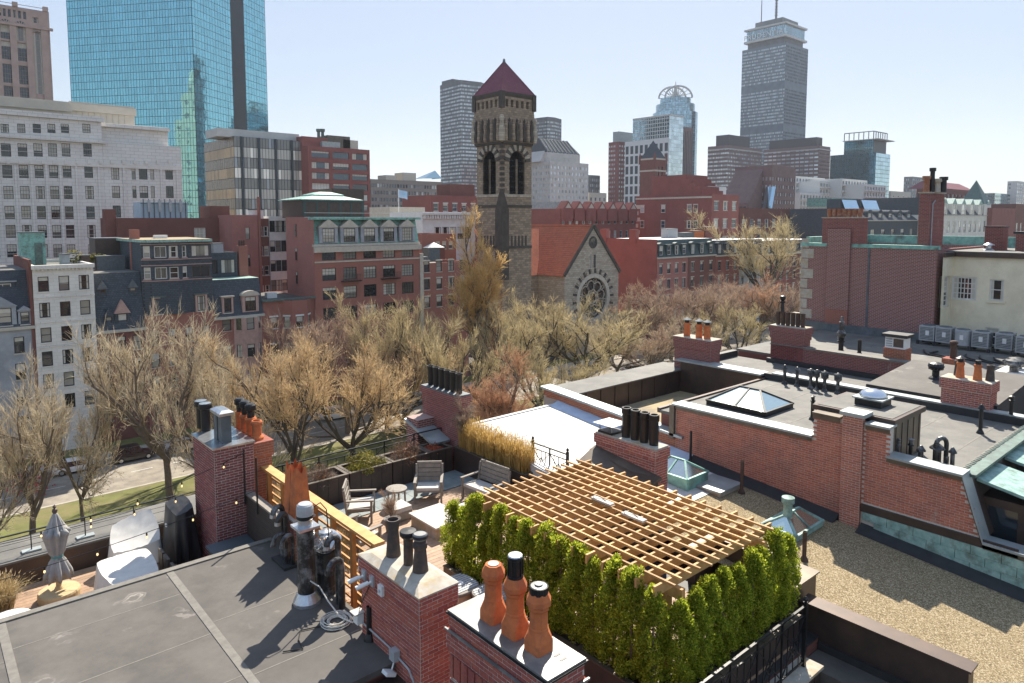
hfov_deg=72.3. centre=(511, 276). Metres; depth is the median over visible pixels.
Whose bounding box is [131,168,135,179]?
window
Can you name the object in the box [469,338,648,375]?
ground
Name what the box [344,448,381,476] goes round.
planter shrub
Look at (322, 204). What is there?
roof pavilion
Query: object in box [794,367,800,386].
vent pipe
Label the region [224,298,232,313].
window
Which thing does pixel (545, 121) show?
window
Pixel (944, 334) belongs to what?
air conditioner
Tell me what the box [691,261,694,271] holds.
window
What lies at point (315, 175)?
window
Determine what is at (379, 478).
planter
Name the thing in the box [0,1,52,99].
stone tower
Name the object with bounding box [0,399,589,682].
row house
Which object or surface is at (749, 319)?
bare tree
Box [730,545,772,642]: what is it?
arborvitae
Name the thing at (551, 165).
window
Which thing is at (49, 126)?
window
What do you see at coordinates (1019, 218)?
brick building
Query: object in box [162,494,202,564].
covered grill
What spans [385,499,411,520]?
ottoman
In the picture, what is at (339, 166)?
window
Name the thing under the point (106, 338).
window
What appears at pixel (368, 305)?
window
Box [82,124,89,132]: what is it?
window
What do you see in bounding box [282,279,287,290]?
window
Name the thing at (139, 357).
window
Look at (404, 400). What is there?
kerb
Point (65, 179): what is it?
office building
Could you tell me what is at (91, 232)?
window
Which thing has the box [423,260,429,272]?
window
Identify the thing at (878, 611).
row house
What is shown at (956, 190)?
brick building
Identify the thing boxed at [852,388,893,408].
skylight
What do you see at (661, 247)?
window
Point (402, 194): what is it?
flagpole
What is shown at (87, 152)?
window
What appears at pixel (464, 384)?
sidewalk
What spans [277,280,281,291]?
window
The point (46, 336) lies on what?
window
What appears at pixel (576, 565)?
arborvitae
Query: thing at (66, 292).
town house
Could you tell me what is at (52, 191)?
window
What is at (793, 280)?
town house
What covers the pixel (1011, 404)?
vent pipe
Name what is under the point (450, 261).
window
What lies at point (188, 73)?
glass tower
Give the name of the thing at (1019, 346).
air conditioner
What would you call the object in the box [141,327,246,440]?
bare tree
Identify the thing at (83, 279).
window
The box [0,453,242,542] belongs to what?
string lights
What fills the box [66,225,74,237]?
window
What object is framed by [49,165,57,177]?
window
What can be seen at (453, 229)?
window
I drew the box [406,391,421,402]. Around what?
parked car
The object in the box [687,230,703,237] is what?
roof unit
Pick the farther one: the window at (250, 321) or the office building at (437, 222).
the office building at (437, 222)
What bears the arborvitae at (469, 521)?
on the planter at (449, 569)
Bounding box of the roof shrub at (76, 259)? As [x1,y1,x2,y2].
[67,250,82,263]
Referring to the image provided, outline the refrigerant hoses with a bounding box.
[923,349,1007,364]
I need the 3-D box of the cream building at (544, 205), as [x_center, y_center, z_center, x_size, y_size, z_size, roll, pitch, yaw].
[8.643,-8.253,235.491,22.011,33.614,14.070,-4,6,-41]
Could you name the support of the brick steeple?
on the ground at (480, 371)
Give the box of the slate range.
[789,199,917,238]
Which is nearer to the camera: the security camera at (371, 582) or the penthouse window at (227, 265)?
the security camera at (371, 582)
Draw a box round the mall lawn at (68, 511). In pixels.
[0,396,543,541]
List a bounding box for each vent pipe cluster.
[270,504,296,570]
[323,534,345,608]
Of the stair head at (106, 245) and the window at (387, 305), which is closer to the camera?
the stair head at (106, 245)
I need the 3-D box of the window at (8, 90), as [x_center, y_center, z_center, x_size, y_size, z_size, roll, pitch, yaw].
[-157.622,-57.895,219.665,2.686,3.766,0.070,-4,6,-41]
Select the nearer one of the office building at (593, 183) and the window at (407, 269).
the window at (407, 269)
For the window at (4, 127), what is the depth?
121.10 m
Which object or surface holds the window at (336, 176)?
in the office building at (332, 167)
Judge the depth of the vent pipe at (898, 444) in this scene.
18.27 m
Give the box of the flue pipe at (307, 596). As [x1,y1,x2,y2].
[290,501,328,609]
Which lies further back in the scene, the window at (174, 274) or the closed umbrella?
the window at (174, 274)
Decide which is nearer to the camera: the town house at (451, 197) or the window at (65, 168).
the window at (65, 168)
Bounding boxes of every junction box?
[349,607,364,625]
[377,583,384,596]
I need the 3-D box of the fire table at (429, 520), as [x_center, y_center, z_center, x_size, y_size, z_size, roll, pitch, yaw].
[-2.019,6.670,19.133,1.050,0.350,1.300,-4,6,-41]
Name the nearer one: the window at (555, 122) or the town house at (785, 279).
the town house at (785, 279)
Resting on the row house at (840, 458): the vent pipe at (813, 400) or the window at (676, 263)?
the vent pipe at (813, 400)
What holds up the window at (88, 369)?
in the town house at (66, 292)
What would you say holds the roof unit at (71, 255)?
on the town house at (66, 292)
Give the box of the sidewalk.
[16,321,795,472]
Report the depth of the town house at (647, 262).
163.14 m
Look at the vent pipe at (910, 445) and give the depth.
18.14 m
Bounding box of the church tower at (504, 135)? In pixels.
[471,59,537,369]
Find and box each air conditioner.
[916,324,940,345]
[932,325,955,345]
[949,328,975,350]
[969,330,993,352]
[991,331,1016,354]
[1012,335,1023,356]
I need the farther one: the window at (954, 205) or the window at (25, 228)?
the window at (954, 205)
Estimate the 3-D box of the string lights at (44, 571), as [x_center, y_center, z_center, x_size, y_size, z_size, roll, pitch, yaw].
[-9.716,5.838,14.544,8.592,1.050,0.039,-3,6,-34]
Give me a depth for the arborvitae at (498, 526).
14.77 m
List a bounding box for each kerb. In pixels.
[0,399,523,517]
[38,323,795,474]
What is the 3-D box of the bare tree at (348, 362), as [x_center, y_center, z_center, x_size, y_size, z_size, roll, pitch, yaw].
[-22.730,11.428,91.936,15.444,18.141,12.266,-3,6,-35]
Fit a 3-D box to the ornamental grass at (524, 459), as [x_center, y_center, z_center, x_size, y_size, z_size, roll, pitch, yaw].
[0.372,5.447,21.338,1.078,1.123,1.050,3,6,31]
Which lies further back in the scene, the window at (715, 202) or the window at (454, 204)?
the window at (715, 202)
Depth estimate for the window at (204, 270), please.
94.20 m
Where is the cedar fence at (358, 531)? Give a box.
[261,464,384,608]
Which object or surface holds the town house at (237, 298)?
on the ground at (480, 371)
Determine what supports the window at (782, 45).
in the skyscraper
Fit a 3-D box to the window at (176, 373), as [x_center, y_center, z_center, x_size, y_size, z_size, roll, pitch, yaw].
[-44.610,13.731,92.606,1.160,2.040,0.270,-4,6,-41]
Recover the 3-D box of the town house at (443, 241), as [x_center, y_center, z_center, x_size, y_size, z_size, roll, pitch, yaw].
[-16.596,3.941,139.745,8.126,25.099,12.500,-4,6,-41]
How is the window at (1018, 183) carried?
in the office building at (1015, 190)
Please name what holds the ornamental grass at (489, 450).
in the planter at (466, 462)
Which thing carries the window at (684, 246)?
in the town house at (647, 262)
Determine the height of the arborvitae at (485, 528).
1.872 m
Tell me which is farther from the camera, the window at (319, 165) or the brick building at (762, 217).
the brick building at (762, 217)
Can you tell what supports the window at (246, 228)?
in the brick building at (233, 229)
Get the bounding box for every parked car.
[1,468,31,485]
[52,456,96,475]
[109,443,155,463]
[165,436,192,451]
[271,416,307,430]
[320,405,354,420]
[369,401,383,410]
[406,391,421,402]
[623,364,636,369]
[753,337,770,343]
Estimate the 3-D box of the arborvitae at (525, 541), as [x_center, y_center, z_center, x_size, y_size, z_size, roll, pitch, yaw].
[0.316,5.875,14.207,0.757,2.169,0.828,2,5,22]
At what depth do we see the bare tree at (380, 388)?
76.01 m
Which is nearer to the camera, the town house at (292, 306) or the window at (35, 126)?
the town house at (292, 306)
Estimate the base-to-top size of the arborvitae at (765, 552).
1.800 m
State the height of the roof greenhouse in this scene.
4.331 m
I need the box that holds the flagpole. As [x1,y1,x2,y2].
[398,189,406,211]
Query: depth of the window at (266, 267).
118.68 m
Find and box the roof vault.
[807,198,849,206]
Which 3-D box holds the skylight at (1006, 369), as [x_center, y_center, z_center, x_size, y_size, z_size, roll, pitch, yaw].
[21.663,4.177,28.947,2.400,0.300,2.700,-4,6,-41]
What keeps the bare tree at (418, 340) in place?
on the mall lawn at (68, 511)
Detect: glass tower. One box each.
[66,0,267,217]
[653,82,697,174]
[830,131,894,197]
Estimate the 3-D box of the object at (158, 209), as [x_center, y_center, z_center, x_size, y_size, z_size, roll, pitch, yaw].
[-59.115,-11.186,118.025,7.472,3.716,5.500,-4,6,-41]
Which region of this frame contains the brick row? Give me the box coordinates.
[531,201,637,237]
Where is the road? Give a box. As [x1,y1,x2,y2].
[0,324,795,515]
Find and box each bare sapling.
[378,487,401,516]
[447,391,478,432]
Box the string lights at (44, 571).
[0,490,255,580]
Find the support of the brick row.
on the ground at (480, 371)
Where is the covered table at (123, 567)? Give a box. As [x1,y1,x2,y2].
[94,547,174,589]
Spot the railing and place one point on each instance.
(37, 548)
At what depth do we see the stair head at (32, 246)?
88.20 m
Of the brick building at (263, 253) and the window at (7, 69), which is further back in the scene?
the window at (7, 69)
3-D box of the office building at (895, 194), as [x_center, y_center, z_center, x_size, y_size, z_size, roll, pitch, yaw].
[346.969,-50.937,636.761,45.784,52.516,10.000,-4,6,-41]
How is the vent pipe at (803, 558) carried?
on the row house at (878, 611)
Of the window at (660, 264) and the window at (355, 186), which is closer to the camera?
the window at (660, 264)
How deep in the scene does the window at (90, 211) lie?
130.33 m
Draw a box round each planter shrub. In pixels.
[307,462,339,490]
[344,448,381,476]
[373,451,391,467]
[386,437,425,465]
[425,440,444,453]
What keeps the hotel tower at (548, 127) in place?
on the ground at (480, 371)
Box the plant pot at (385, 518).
[383,515,400,532]
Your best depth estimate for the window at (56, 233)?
127.03 m
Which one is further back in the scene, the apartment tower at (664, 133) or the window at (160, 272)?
the apartment tower at (664, 133)
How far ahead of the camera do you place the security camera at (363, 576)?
12.42 m
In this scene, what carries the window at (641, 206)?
in the brick block
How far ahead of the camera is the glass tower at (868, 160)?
545.27 m
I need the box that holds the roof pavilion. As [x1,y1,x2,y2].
[278,192,412,217]
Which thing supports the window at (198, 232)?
in the brick building at (205, 224)
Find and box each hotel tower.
[440,79,483,195]
[536,117,561,139]
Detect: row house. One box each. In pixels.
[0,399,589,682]
[234,365,1023,682]
[555,358,1023,601]
[673,295,1023,413]
[737,330,1023,370]
[790,168,1023,344]
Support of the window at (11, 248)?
in the office building at (65, 179)
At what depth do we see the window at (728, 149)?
606.26 m
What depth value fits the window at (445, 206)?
201.25 m
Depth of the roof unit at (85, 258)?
91.09 m
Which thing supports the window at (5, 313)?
in the town house at (17, 331)
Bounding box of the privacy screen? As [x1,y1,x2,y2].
[243,449,279,544]
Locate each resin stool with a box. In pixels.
[451,573,478,604]
[472,583,505,604]
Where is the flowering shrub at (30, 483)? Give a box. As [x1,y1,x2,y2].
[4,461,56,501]
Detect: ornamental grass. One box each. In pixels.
[0,570,38,612]
[273,482,280,509]
[320,528,349,564]
[345,568,361,602]
[453,419,478,449]
[462,415,491,453]
[471,424,493,456]
[477,425,507,461]
[491,431,513,464]
[498,430,529,469]
[510,436,543,472]
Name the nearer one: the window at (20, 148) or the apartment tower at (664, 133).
the window at (20, 148)
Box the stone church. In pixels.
[470,224,625,357]
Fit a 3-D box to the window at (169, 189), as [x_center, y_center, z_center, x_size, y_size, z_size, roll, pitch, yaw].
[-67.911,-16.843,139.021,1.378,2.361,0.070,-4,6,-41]
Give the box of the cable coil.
[283,581,353,651]
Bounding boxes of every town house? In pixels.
[0,255,41,456]
[31,259,100,452]
[93,268,149,442]
[116,229,215,433]
[212,240,265,418]
[261,291,316,411]
[402,184,476,254]
[417,233,455,259]
[419,253,468,381]
[600,229,688,340]
[645,237,716,333]
[712,239,739,327]
[719,238,764,325]
[752,238,801,311]
[762,239,790,320]
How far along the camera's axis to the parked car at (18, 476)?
74.01 m
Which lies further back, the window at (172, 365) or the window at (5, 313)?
the window at (172, 365)
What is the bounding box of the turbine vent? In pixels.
[314,528,341,596]
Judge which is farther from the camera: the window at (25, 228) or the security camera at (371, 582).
the window at (25, 228)
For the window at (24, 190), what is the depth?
123.55 m
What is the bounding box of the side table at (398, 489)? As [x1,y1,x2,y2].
[386,484,406,501]
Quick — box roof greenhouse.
[707,186,725,194]
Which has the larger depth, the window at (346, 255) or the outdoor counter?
the window at (346, 255)
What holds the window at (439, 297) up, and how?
in the town house at (436, 277)
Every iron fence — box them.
[274,427,441,472]
[531,436,568,472]
[700,596,807,682]
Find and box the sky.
[0,0,1023,201]
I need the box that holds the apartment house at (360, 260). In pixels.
[285,217,421,401]
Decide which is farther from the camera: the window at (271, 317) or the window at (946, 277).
the window at (271, 317)
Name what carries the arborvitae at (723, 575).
on the planter at (741, 667)
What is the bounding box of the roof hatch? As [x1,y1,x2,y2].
[696,474,739,497]
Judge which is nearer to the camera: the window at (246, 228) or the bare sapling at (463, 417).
the bare sapling at (463, 417)
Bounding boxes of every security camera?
[347,568,366,583]
[355,574,374,590]
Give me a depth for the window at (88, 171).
129.70 m
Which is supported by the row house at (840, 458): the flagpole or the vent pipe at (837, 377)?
the vent pipe at (837, 377)
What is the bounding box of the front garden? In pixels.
[0,318,785,467]
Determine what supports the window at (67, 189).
in the office building at (65, 179)
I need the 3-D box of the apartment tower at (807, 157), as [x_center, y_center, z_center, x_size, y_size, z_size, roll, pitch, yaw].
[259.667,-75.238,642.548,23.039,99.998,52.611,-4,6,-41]
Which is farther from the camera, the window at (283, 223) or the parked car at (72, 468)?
the window at (283, 223)
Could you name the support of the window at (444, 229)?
in the office building at (437, 222)
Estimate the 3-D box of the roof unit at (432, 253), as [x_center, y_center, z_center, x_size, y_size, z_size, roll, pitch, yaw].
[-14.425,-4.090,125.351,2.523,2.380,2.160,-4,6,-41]
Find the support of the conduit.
attached to the row house at (234, 615)
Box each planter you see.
[308,466,348,504]
[337,455,391,497]
[379,446,430,484]
[416,442,452,472]
[443,560,483,598]
[454,445,487,482]
[487,459,540,497]
[527,617,587,651]
[578,641,659,682]
[657,663,721,682]
[708,636,763,682]
[747,610,800,666]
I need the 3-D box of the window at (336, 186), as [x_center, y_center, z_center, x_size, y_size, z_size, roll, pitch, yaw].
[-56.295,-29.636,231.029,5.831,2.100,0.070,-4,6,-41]
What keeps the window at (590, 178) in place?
in the office building at (593, 183)
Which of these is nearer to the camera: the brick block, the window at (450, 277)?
the window at (450, 277)
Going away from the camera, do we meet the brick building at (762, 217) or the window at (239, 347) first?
the window at (239, 347)
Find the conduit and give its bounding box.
[359,585,414,682]
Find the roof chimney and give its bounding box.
[666,176,673,194]
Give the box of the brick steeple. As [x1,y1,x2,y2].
[639,141,666,195]
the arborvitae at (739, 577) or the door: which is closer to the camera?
the arborvitae at (739, 577)
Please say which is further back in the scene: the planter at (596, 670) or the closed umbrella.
the closed umbrella
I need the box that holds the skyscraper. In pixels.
[740,0,807,165]
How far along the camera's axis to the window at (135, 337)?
89.49 m
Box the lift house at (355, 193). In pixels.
[319,188,363,200]
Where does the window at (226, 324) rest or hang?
in the town house at (237, 298)
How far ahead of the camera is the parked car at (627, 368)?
127.57 m
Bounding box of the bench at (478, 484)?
[460,459,510,509]
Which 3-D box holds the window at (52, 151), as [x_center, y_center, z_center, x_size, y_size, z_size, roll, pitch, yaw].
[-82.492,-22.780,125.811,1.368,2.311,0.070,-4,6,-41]
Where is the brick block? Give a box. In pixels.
[636,175,738,237]
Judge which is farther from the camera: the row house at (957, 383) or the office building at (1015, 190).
the office building at (1015, 190)
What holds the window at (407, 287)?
in the apartment house at (360, 260)
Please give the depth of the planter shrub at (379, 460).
21.99 m
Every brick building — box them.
[100,206,229,242]
[218,215,258,276]
[257,197,270,291]
[738,208,789,237]
[908,181,969,197]
[987,208,1015,236]
[991,204,1023,236]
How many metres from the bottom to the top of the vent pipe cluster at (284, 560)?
1.290 m
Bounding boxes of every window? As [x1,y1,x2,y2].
[0,24,9,38]
[0,124,8,132]
[0,308,12,326]
[1,41,10,59]
[1,143,10,156]
[2,64,11,82]
[2,165,12,177]
[3,186,13,198]
[4,86,12,96]
[4,206,14,218]
[5,225,15,237]
[7,244,16,256]
[14,337,25,354]
[15,363,26,381]
[16,26,25,40]
[17,43,26,61]
[17,124,24,132]
[17,143,27,156]
[17,389,27,407]
[19,66,28,84]
[19,165,28,177]
[19,415,28,430]
[20,87,28,97]
[20,186,29,198]
[20,312,30,325]
[21,206,30,218]
[22,225,31,231]
[32,17,37,22]
[33,32,43,93]
[33,124,40,132]
[33,143,42,156]
[34,165,43,177]
[36,186,44,198]
[37,206,45,218]
[38,225,46,237]
[38,277,49,292]
[39,302,51,318]
[40,327,52,343]
[42,351,53,367]
[43,373,53,390]
[47,124,54,132]
[48,143,56,156]
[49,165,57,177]
[50,186,58,198]
[51,206,60,218]
[52,225,61,237]
[53,244,61,256]
[58,276,70,291]
[60,301,71,317]
[61,124,68,132]
[61,143,69,156]
[61,326,72,341]
[62,349,73,365]
[63,166,70,177]
[64,186,72,198]
[64,371,75,387]
[65,206,73,218]
[65,393,76,408]
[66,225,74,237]
[67,244,74,252]
[79,275,89,290]
[80,300,91,315]
[81,324,92,339]
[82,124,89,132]
[82,347,93,362]
[83,143,91,156]
[83,369,93,384]
[84,166,92,177]
[84,390,94,406]
[85,186,93,198]
[86,207,94,218]
[87,225,95,237]
[101,338,109,353]
[111,168,118,179]
[112,186,119,197]
[113,206,120,217]
[117,336,125,350]
[118,313,126,321]
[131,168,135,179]
[132,186,136,198]
[133,335,142,349]
[134,357,143,372]
[139,169,146,179]
[139,186,147,197]
[142,246,150,258]
[143,268,151,279]
[150,169,153,179]
[151,186,155,198]
[151,330,158,345]
[152,353,160,368]
[153,376,159,391]
[154,246,165,257]
[155,267,166,278]
[165,170,172,179]
[166,186,173,197]
[168,246,178,258]
[168,328,176,343]
[169,267,179,279]
[169,351,176,366]
[170,373,178,388]
[172,395,178,409]
[182,246,187,257]
[183,266,187,278]
[185,327,193,341]
[191,245,208,256]
[192,265,209,276]
[194,228,205,237]
[197,295,204,311]
[212,260,216,273]
[221,259,234,272]
[222,319,231,331]
[223,345,231,359]
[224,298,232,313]
[236,318,241,330]
[237,345,242,358]
[245,227,250,239]
[245,296,255,310]
[246,317,254,330]
[247,344,255,357]
[248,368,256,381]
[263,226,268,236]
[264,246,269,255]
[264,266,269,275]
[265,285,269,291]
[269,221,274,232]
[269,241,275,252]
[269,315,278,328]
[270,260,276,272]
[271,280,276,290]
[271,342,278,353]
[275,221,280,232]
[276,240,280,252]
[276,260,281,271]
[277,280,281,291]
[281,221,285,232]
[281,240,286,251]
[282,260,286,271]
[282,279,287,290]
[283,315,289,328]
[296,314,303,327]
[311,151,328,157]
[312,162,328,168]
[312,172,329,179]
[312,183,329,189]
[322,228,334,242]
[322,252,334,259]
[322,268,335,280]
[323,287,335,299]
[323,307,336,320]
[333,152,348,158]
[333,163,348,169]
[333,173,348,179]
[333,184,348,188]
[343,251,355,258]
[343,267,355,279]
[344,228,354,241]
[344,285,356,297]
[344,305,356,317]
[352,153,366,159]
[352,164,366,170]
[352,174,366,180]
[353,184,367,190]
[363,251,375,258]
[364,228,374,241]
[364,266,375,277]
[364,284,375,296]
[364,304,376,316]
[371,183,435,206]
[383,228,393,240]
[383,250,394,257]
[383,265,394,276]
[383,283,394,294]
[384,302,394,313]
[402,228,411,240]
[402,250,412,256]
[402,264,412,275]
[402,282,412,293]
[402,300,412,311]
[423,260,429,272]
[424,277,429,290]
[424,295,430,308]
[433,202,438,211]
[434,227,440,232]
[436,259,441,271]
[436,277,442,289]
[436,294,442,306]
[440,85,460,183]
[442,227,448,233]
[443,203,447,211]
[448,259,453,271]
[448,276,453,288]
[450,227,455,233]
[452,203,457,211]
[457,227,463,238]
[461,85,478,195]
[461,203,466,211]
[533,166,548,198]
[537,121,546,137]
[548,121,554,139]
[551,165,586,203]
[555,122,560,138]
[590,178,598,191]
[609,145,614,200]
[619,145,624,200]
[640,205,644,212]
[640,220,643,227]
[659,246,662,255]
[659,263,662,274]
[661,204,665,212]
[661,220,664,227]
[667,246,670,255]
[667,263,670,273]
[667,278,670,289]
[675,245,678,254]
[675,262,678,272]
[682,131,691,174]
[682,277,685,287]
[683,245,685,254]
[686,220,690,228]
[687,204,691,212]
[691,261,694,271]
[693,204,697,212]
[700,260,703,270]
[708,149,727,189]
[709,260,712,270]
[714,201,718,210]
[714,218,718,228]
[723,201,727,210]
[723,218,727,227]
[727,149,760,185]
[732,201,736,210]
[732,218,736,227]
[741,45,785,162]
[757,219,760,227]
[764,150,817,177]
[772,177,793,208]
[784,45,807,139]
[939,276,947,306]
[951,276,976,300]
[952,221,954,232]
[953,204,955,213]
[986,327,998,344]
[987,279,1004,303]
[995,195,1006,203]
[1016,183,1023,203]
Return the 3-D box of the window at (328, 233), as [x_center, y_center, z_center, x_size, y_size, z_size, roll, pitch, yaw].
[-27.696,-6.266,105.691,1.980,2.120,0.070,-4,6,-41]
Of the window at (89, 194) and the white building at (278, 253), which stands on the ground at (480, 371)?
the white building at (278, 253)
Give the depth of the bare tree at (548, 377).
95.14 m
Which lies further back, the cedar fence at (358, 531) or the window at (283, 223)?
the window at (283, 223)
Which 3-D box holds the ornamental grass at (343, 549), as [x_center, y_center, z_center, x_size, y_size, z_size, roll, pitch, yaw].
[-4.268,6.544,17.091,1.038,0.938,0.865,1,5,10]
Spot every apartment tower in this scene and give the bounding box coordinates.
[608,131,632,203]
[624,114,683,205]
[707,135,762,190]
[763,137,830,178]
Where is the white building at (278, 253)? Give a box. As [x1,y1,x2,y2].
[263,216,287,292]
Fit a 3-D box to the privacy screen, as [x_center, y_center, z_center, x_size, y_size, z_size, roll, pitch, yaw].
[-5.889,5.885,16.796,0.242,3.100,2.300,-4,6,-41]
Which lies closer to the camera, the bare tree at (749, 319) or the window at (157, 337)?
the window at (157, 337)
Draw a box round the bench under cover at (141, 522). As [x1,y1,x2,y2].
[108,509,162,562]
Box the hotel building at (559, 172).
[531,138,587,203]
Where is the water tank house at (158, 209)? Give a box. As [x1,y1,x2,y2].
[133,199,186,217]
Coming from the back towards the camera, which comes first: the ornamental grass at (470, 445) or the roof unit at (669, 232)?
the roof unit at (669, 232)
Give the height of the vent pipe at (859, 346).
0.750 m
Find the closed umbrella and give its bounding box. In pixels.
[37,505,80,605]
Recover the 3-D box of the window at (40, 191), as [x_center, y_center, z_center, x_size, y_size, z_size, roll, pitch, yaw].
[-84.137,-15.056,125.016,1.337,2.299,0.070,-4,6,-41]
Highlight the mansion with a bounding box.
[868,180,990,236]
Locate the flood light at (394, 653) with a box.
[382,646,399,676]
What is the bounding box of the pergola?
[472,459,773,672]
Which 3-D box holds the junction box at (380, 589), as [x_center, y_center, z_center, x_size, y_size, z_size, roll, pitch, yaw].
[-2.264,5.377,12.018,0.095,0.180,0.140,-4,6,-41]
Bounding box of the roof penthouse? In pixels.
[0,96,136,124]
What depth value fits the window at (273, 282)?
119.42 m
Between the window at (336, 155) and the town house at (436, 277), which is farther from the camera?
the window at (336, 155)
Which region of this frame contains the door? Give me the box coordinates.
[34,243,42,263]
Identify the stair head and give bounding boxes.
[16,231,46,264]
[89,237,121,267]
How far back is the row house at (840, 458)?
19.05 m
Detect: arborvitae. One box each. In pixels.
[439,498,462,565]
[451,505,476,572]
[454,492,488,584]
[475,509,499,581]
[485,502,510,582]
[498,515,530,581]
[512,516,545,614]
[524,519,566,616]
[540,533,581,634]
[554,540,595,643]
[575,554,608,657]
[592,552,629,666]
[606,564,651,680]
[633,583,672,682]
[659,595,700,682]
[681,583,714,682]
[693,573,730,667]
[712,565,742,663]
[720,561,754,648]
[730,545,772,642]
[751,543,777,633]
[757,526,792,622]
[775,532,801,611]
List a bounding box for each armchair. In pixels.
[336,514,382,552]
[342,478,375,523]
[413,460,443,503]
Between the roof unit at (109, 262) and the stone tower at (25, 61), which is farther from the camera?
the stone tower at (25, 61)
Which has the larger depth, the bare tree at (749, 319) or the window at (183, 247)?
the bare tree at (749, 319)
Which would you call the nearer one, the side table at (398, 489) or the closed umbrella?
the closed umbrella
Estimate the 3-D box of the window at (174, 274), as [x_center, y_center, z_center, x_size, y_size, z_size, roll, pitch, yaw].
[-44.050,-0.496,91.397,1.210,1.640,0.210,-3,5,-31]
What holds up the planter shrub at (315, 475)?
in the planter at (331, 494)
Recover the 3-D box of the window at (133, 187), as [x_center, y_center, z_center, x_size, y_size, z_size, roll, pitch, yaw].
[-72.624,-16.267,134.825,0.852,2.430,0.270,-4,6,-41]
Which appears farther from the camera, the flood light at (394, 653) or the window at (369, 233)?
the window at (369, 233)
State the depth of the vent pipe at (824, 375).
25.99 m
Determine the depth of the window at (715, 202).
205.69 m
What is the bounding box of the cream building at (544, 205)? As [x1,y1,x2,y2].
[531,202,559,208]
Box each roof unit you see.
[58,253,69,264]
[69,252,78,263]
[79,254,89,262]
[94,255,124,270]
[211,243,223,252]
[248,209,263,218]
[422,247,440,260]
[661,228,677,237]
[678,232,694,237]
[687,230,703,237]
[699,226,714,238]
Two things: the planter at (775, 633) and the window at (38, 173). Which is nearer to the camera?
the planter at (775, 633)
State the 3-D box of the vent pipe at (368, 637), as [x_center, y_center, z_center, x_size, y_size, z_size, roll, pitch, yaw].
[-2.544,6.179,12.518,0.220,0.620,0.214,-4,6,-41]
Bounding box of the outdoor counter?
[206,534,254,554]
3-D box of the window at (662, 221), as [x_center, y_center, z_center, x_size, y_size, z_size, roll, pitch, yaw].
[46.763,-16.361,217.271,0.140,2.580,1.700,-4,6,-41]
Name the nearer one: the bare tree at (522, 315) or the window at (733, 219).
the bare tree at (522, 315)
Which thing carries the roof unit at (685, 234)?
on the town house at (723, 262)
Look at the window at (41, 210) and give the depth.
125.34 m
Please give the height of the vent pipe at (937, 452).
0.770 m
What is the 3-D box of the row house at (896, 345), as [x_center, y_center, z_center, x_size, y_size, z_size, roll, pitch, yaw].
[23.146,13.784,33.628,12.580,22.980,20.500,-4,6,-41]
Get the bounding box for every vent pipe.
[364,605,373,642]
[688,431,691,461]
[738,460,744,494]
[781,365,787,384]
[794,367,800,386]
[800,530,807,562]
[807,368,813,389]
[809,395,815,420]
[814,369,819,390]
[821,371,828,391]
[834,373,841,394]
[837,316,845,350]
[857,340,861,353]
[896,438,900,451]
[908,438,913,455]
[916,445,925,457]
[928,362,944,379]
[929,443,945,461]
[933,436,948,455]
[943,456,948,463]
[948,447,956,465]
[976,404,985,433]
[982,243,994,250]
[1003,359,1023,371]
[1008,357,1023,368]
[1009,395,1014,414]
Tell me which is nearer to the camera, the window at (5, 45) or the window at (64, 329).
the window at (64, 329)
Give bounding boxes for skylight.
[667,455,708,490]
[705,385,793,416]
[760,495,824,541]
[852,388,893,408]
[996,365,1023,374]
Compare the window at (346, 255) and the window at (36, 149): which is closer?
the window at (346, 255)
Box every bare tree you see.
[0,350,75,533]
[0,401,48,532]
[19,366,126,521]
[61,296,231,500]
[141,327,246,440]
[150,347,290,471]
[186,322,342,464]
[188,355,297,426]
[252,331,429,459]
[257,305,353,432]
[287,301,404,433]
[325,286,441,428]
[350,338,460,436]
[369,297,467,381]
[410,325,509,411]
[440,205,509,400]
[462,341,537,420]
[464,297,551,392]
[492,337,613,406]
[497,285,600,394]
[523,300,655,378]
[583,321,674,371]
[598,322,683,367]
[607,280,683,357]
[626,273,725,358]
[648,313,737,357]
[668,279,747,335]
[686,208,802,328]
[692,272,773,346]
[698,297,770,355]
[723,270,791,343]
[748,280,800,323]
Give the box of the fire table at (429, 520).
[409,503,449,539]
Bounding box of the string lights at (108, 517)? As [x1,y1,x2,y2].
[2,491,194,543]
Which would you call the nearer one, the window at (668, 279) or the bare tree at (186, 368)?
the bare tree at (186, 368)
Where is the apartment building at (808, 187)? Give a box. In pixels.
[795,176,886,208]
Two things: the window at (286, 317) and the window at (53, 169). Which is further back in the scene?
the window at (53, 169)
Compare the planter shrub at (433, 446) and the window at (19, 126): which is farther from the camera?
the window at (19, 126)
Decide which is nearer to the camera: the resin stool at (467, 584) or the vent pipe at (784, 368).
the resin stool at (467, 584)
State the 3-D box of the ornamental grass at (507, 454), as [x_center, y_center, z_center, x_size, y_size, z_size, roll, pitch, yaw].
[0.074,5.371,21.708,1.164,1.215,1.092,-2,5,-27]
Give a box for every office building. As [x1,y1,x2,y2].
[0,109,182,264]
[204,128,301,215]
[301,146,370,216]
[369,207,424,216]
[370,171,441,206]
[390,212,476,262]
[588,175,599,192]
[588,193,605,203]
[682,127,692,174]
[726,165,795,208]
[889,191,910,197]
[903,177,923,197]
[985,193,1008,203]
[1007,181,1023,203]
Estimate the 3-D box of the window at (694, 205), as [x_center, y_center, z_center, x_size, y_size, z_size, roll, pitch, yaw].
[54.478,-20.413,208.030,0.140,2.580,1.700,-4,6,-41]
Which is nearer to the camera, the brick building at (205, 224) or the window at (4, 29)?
the brick building at (205, 224)
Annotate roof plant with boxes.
[296,129,357,148]

